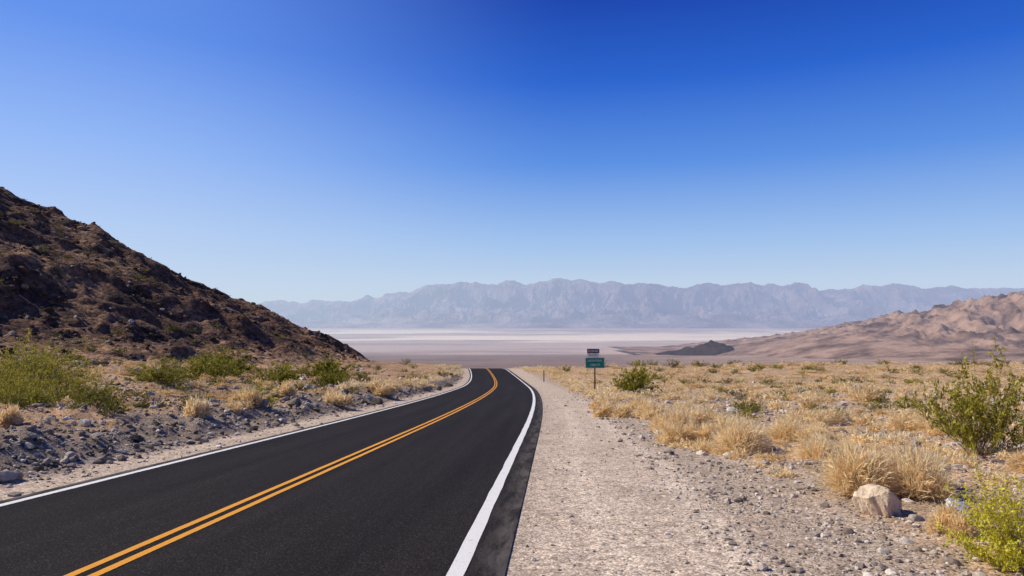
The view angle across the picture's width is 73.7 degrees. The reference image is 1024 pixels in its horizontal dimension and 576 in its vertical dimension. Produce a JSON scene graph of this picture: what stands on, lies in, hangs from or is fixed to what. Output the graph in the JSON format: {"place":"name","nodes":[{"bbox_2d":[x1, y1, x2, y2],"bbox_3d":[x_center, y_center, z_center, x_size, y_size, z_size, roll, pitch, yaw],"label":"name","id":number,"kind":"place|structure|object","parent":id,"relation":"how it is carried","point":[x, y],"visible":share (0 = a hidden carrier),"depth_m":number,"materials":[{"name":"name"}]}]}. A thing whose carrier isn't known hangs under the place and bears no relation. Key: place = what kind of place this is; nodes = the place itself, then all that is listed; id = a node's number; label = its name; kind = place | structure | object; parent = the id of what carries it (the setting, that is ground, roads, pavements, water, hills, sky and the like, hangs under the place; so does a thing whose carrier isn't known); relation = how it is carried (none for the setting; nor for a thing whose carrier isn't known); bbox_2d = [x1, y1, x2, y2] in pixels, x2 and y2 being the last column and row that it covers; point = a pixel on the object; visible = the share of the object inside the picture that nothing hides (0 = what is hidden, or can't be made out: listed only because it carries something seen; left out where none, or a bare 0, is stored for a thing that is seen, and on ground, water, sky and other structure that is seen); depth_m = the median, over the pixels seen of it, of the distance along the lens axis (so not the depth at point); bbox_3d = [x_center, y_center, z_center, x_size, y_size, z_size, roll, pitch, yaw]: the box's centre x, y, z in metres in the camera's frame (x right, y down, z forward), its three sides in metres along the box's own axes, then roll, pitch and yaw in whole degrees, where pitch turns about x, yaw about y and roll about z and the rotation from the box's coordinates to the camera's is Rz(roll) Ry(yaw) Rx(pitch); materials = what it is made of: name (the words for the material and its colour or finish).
{"place":"outdoors","nodes":[
{"label":"outdoors","id":0,"kind":"place"},
{"bbox_2d":[0,187,374,364],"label":"hill","id":1,"kind":"structure","parent":0,"point":[33,301],"depth_m":107.54,"materials":[{"name":"brown stone"}]},
{"bbox_2d":[0,187,369,362],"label":"hill boulders","id":2,"kind":"object","parent":1,"relation":"on","point":[59,299],"visible":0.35,"depth_m":109.77,"materials":[{"name":"brown stone"}]},
{"bbox_2d":[0,188,388,365],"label":"hill scrub","id":3,"kind":"object","parent":1,"relation":"on","point":[143,298],"visible":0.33,"depth_m":110.73,"materials":[{"name":"brown plant"}]},
{"bbox_2d":[3,248,404,430],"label":"field stones","id":4,"kind":"object","parent":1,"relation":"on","point":[83,422],"visible":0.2,"depth_m":33.63,"materials":[{"name":"grey stone"}]},
{"bbox_2d":[0,360,462,481],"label":"rock rubble","id":5,"kind":"object","parent":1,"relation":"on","point":[6,474],"visible":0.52,"depth_m":16.22,"materials":[{"name":"stone"}]},
{"bbox_2d":[0,368,542,575],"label":"road","id":6,"kind":"structure","parent":0,"point":[435,485],"depth_m":9.52,"materials":[{"name":"black asphalt"}]},
{"bbox_2d":[0,328,1023,575],"bbox_3d":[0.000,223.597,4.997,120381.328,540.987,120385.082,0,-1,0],"label":"ground","id":7,"kind":"structure","parent":0,"point":[426,350],"depth_m":13.62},
{"bbox_2d":[0,402,25,427],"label":"dry grass clump","id":8,"kind":"object","parent":7,"relation":"on","point":[11,415],"visible":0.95,"depth_m":16.02,"materials":[{"name":"plant"}]},
{"bbox_2d":[0,345,55,398],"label":"creosote bush","id":9,"kind":"object","parent":7,"relation":"on","point":[3,375],"visible":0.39,"depth_m":22.45,"materials":[{"name":"green plant"}]},
{"bbox_2d":[0,372,63,406],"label":"creosote bush","id":10,"kind":"object","parent":7,"relation":"on","point":[38,394],"visible":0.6,"depth_m":18.84,"materials":[{"name":"green plant"}]},
{"bbox_2d":[0,340,73,375],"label":"creosote bush","id":11,"kind":"object","parent":7,"relation":"on","point":[19,349],"visible":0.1,"depth_m":32.67,"materials":[{"name":"green plant"}]},
{"bbox_2d":[0,334,94,385],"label":"creosote bush","id":12,"kind":"object","parent":7,"relation":"on","point":[56,354],"visible":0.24,"depth_m":29.73,"materials":[{"name":"green plant"}]},
{"bbox_2d":[0,329,100,390],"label":"creosote bush","id":13,"kind":"object","parent":7,"relation":"on","point":[40,374],"visible":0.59,"depth_m":27.06,"materials":[{"name":"green plant"}]},
{"bbox_2d":[42,367,121,398],"bbox_3d":[-14.595,3.351,23.287,2.572,1.384,2.493,-1,-1,25],"label":"creosote bush","id":14,"kind":"object","parent":7,"relation":"on","point":[75,386],"visible":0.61,"depth_m":23.23,"materials":[{"name":"green plant"}]},
{"bbox_2d":[119,353,190,385],"bbox_3d":[-17.638,4.011,34.004,3.375,1.698,3.262,1,-1,-23],"label":"creosote bush","id":15,"kind":"object","parent":7,"relation":"on","point":[159,375],"visible":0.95,"depth_m":33.45,"materials":[{"name":"green plant"}]},
{"bbox_2d":[181,394,213,419],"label":"dry grass clump","id":16,"kind":"object","parent":7,"relation":"on","point":[196,407],"visible":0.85,"depth_m":19.96,"materials":[{"name":"plant"}]},
{"bbox_2d":[0,337,412,431],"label":"dry grass","id":17,"kind":"structure","parent":7,"relation":"on","point":[231,405],"depth_m":36.02,"materials":[{"name":"plant"}]},
{"bbox_2d":[167,343,247,379],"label":"creosote bush","id":18,"kind":"object","parent":7,"relation":"on","point":[201,369],"visible":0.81,"depth_m":42.61,"materials":[{"name":"green plant"}]},
{"bbox_2d":[190,346,254,372],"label":"creosote bush","id":19,"kind":"object","parent":7,"relation":"on","point":[226,357],"visible":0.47,"depth_m":51.88,"materials":[{"name":"green plant"}]},
{"bbox_2d":[0,208,448,416],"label":"desert shrubs","id":20,"kind":"object","parent":7,"relation":"on","point":[105,400],"visible":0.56,"depth_m":33.24,"materials":[{"name":"green plant"}]},
{"bbox_2d":[225,387,265,406],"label":"dry grass clump","id":21,"kind":"object","parent":7,"relation":"on","point":[256,398],"visible":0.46,"depth_m":24.35,"materials":[{"name":"plant"}]},
{"bbox_2d":[231,378,282,408],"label":"yellow shrub","id":22,"kind":"object","parent":7,"relation":"on","point":[269,398],"visible":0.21,"depth_m":25.52,"materials":[{"name":"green plant"}]},
{"bbox_2d":[244,356,304,384],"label":"creosote bush","id":23,"kind":"object","parent":7,"relation":"on","point":[288,374],"visible":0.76,"depth_m":44.71,"materials":[{"name":"green plant"}]},
{"bbox_2d":[273,382,297,396],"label":"dry grass clump","id":24,"kind":"object","parent":7,"relation":"on","point":[287,389],"visible":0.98,"depth_m":29.16,"materials":[{"name":"plant"}]},
{"bbox_2d":[307,355,354,375],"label":"creosote bush","id":25,"kind":"object","parent":7,"relation":"on","point":[330,367],"visible":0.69,"depth_m":59.36,"materials":[{"name":"green plant"}]},
{"bbox_2d":[316,367,351,384],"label":"creosote bush","id":26,"kind":"object","parent":7,"relation":"on","point":[332,379],"visible":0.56,"depth_m":47.55,"materials":[{"name":"green plant"}]},
{"bbox_2d":[322,389,354,405],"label":"dry grass clump","id":27,"kind":"object","parent":7,"relation":"on","point":[338,399],"visible":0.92,"depth_m":30.58,"materials":[{"name":"plant"}]},
{"bbox_2d":[362,377,398,394],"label":"dry grass clump","id":28,"kind":"object","parent":7,"relation":"on","point":[382,388],"visible":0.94,"depth_m":40.54,"materials":[{"name":"plant"}]},
{"bbox_2d":[380,378,402,390],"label":"dry grass clump","id":29,"kind":"object","parent":7,"relation":"on","point":[396,385],"visible":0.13,"depth_m":46.52,"materials":[{"name":"plant"}]},
{"bbox_2d":[335,363,665,399],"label":"dry grass","id":30,"kind":"structure","parent":7,"relation":"on","point":[422,382],"depth_m":63.02,"materials":[{"name":"plant"}]},
{"bbox_2d":[0,360,1023,575],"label":"gravel stones","id":31,"kind":"object","parent":7,"relation":"on","point":[880,567],"visible":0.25,"depth_m":11.13,"materials":[{"name":"grey stone"}]},
{"bbox_2d":[585,349,603,388],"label":"road sign","id":32,"kind":"object","parent":7,"relation":"on","point":[594,362],"visible":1,"depth_m":49.82,"materials":[{"name":"green metal"}]},
{"bbox_2d":[588,392,617,409],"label":"dry grass clump","id":33,"kind":"object","parent":7,"relation":"on","point":[596,403],"visible":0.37,"depth_m":31.77,"materials":[{"name":"plant"}]},
{"bbox_2d":[591,399,634,417],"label":"dry grass clump","id":34,"kind":"object","parent":7,"relation":"on","point":[610,411],"visible":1,"depth_m":26.70,"materials":[{"name":"plant"}]},
{"bbox_2d":[610,360,667,392],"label":"creosote bush","id":35,"kind":"object","parent":7,"relation":"on","point":[629,384],"visible":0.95,"depth_m":49.31,"materials":[{"name":"green plant"}]},
{"bbox_2d":[624,395,657,413],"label":"dry grass clump","id":36,"kind":"object","parent":7,"relation":"on","point":[635,402],"visible":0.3,"depth_m":28.61,"materials":[{"name":"plant"}]},
{"bbox_2d":[631,400,667,419],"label":"dry grass clump","id":37,"kind":"object","parent":7,"relation":"on","point":[646,410],"visible":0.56,"depth_m":25.49,"materials":[{"name":"plant"}]},
{"bbox_2d":[646,405,699,430],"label":"dry grass clump","id":38,"kind":"object","parent":7,"relation":"on","point":[675,415],"visible":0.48,"depth_m":20.70,"materials":[{"name":"plant"}]},
{"bbox_2d":[653,419,720,445],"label":"dry grass clump","id":39,"kind":"object","parent":7,"relation":"on","point":[673,433],"visible":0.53,"depth_m":17.08,"materials":[{"name":"plant"}]},
{"bbox_2d":[662,400,726,425],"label":"dry grass clump","id":40,"kind":"object","parent":7,"relation":"on","point":[700,414],"visible":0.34,"depth_m":22.17,"materials":[{"name":"plant"}]},
{"bbox_2d":[706,408,762,434],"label":"dry grass clump","id":41,"kind":"object","parent":7,"relation":"on","point":[722,420],"visible":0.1,"depth_m":18.21,"materials":[{"name":"plant"}]},
{"bbox_2d":[702,416,777,455],"bbox_3d":[5.272,3.274,15.436,1.731,1.012,2.212,-1,-2,36],"label":"dry grass clump","id":42,"kind":"object","parent":7,"relation":"on","point":[729,438],"visible":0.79,"depth_m":15.07,"materials":[{"name":"plant"}]},
{"bbox_2d":[514,360,1023,390],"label":"dry grass","id":43,"kind":"structure","parent":7,"relation":"on","point":[934,368],"depth_m":99.16,"materials":[{"name":"plant"}]},
{"bbox_2d":[559,358,1023,423],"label":"desert shrubs","id":44,"kind":"object","parent":7,"relation":"on","point":[747,407],"visible":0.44,"depth_m":66.18,"materials":[{"name":"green plant"}]},
{"bbox_2d":[762,417,837,442],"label":"dry grass clump","id":45,"kind":"object","parent":7,"relation":"on","point":[791,431],"visible":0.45,"depth_m":17.34,"materials":[{"name":"plant"}]},
{"bbox_2d":[770,410,833,434],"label":"dry grass clump","id":46,"kind":"object","parent":7,"relation":"on","point":[790,416],"visible":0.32,"depth_m":20.05,"materials":[{"name":"plant"}]},
{"bbox_2d":[584,379,1023,484],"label":"dry grass","id":47,"kind":"structure","parent":7,"relation":"on","point":[809,398],"depth_m":23.52,"materials":[{"name":"plant"}]},
{"bbox_2d":[588,364,1023,575],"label":"field stones","id":48,"kind":"object","parent":7,"relation":"on","point":[906,540],"visible":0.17,"depth_m":10.46,"materials":[{"name":"grey stone"}]},
{"bbox_2d":[780,404,850,426],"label":"dry grass clump","id":49,"kind":"object","parent":7,"relation":"on","point":[829,417],"visible":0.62,"depth_m":23.38,"materials":[{"name":"plant"}]},
{"bbox_2d":[791,429,859,459],"bbox_3d":[6.281,3.153,13.826,1.675,0.659,1.301,1,-2,-44],"label":"dry grass clump","id":50,"kind":"object","parent":7,"relation":"on","point":[809,448],"visible":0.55,"depth_m":13.63,"materials":[{"name":"plant"}]},
{"bbox_2d":[852,484,901,516],"bbox_3d":[4.835,2.837,9.023,0.614,0.468,0.502,11,-2,-34],"label":"boulder","id":51,"kind":"object","parent":7,"relation":"on","point":[873,499],"visible":0.87,"depth_m":8.85,"materials":[{"name":"beige stone"}]},
{"bbox_2d":[807,432,963,503],"bbox_3d":[5.418,2.570,10.003,2.072,0.947,1.365,0,-1,8],"label":"dry grass clump","id":52,"kind":"object","parent":7,"relation":"on","point":[847,475],"visible":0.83,"depth_m":9.79,"materials":[{"name":"plant"}]},
{"bbox_2d":[872,442,951,468],"bbox_3d":[7.250,3.022,12.429,1.518,0.457,1.300,0,-1,19],"label":"dry grass clump","id":53,"kind":"object","parent":7,"relation":"on","point":[941,457],"visible":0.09,"depth_m":12.33,"materials":[{"name":"plant"}]},
{"bbox_2d":[878,408,948,432],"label":"dry grass clump","id":54,"kind":"object","parent":7,"relation":"on","point":[906,424],"visible":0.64,"depth_m":20.75,"materials":[{"name":"plant"}]},
{"bbox_2d":[884,440,955,487],"bbox_3d":[6.189,2.746,10.591,1.214,0.767,1.405,-1,-2,36],"label":"dry grass clump","id":55,"kind":"object","parent":7,"relation":"on","point":[935,463],"visible":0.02,"depth_m":10.64,"materials":[{"name":"plant"}]},
{"bbox_2d":[923,501,979,540],"bbox_3d":[5.052,2.632,7.799,0.576,0.413,0.639,1,-1,-25],"label":"dry grass clump","id":56,"kind":"object","parent":7,"relation":"on","point":[949,517],"visible":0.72,"depth_m":7.75,"materials":[{"name":"plant"}]},
{"bbox_2d":[946,498,968,510],"bbox_3d":[5.888,2.888,9.042,0.366,0.167,0.258,11,-2,-34],"label":"boulder","id":57,"kind":"object","parent":7,"relation":"on","point":[948,500],"visible":0.44,"depth_m":9.00,"materials":[{"name":"grey stone"}]},
{"bbox_2d":[899,336,1023,462],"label":"creosote bush","id":58,"kind":"object","parent":7,"relation":"on","point":[966,428],"visible":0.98,"depth_m":13.99,"materials":[{"name":"green plant"}]},
{"bbox_2d":[936,454,1023,575],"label":"yellow shrub","id":59,"kind":"object","parent":7,"relation":"on","point":[1009,552],"visible":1,"depth_m":6.72,"materials":[{"name":"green plant"}]},
{"bbox_2d":[1001,449,1023,472],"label":"dry grass clump","id":60,"kind":"object","parent":7,"relation":"on","point":[1015,462],"visible":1,"depth_m":12.23,"materials":[{"name":"plant"}]},
{"bbox_2d":[0,0,1023,303],"label":"sky","id":61,"kind":"structure","parent":0,"point":[258,151],"materials":[{"name":"blue"}]},
{"bbox_2d":[256,278,1023,327],"bbox_3d":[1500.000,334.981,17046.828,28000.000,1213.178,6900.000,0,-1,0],"label":"mountain range","id":62,"kind":"structure","parent":0,"point":[563,303],"depth_m":16408.60,"materials":[{"name":"grey stone"}]},
{"bbox_2d":[654,340,734,355],"bbox_3d":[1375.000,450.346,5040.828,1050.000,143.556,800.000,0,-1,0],"label":"hill","id":63,"kind":"structure","parent":0,"point":[711,348],"depth_m":4856.18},
{"bbox_2d":[612,291,1023,360],"bbox_3d":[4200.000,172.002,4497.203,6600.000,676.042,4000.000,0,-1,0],"label":"ridge","id":64,"kind":"structure","parent":0,"point":[942,332],"depth_m":4068.00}
]}

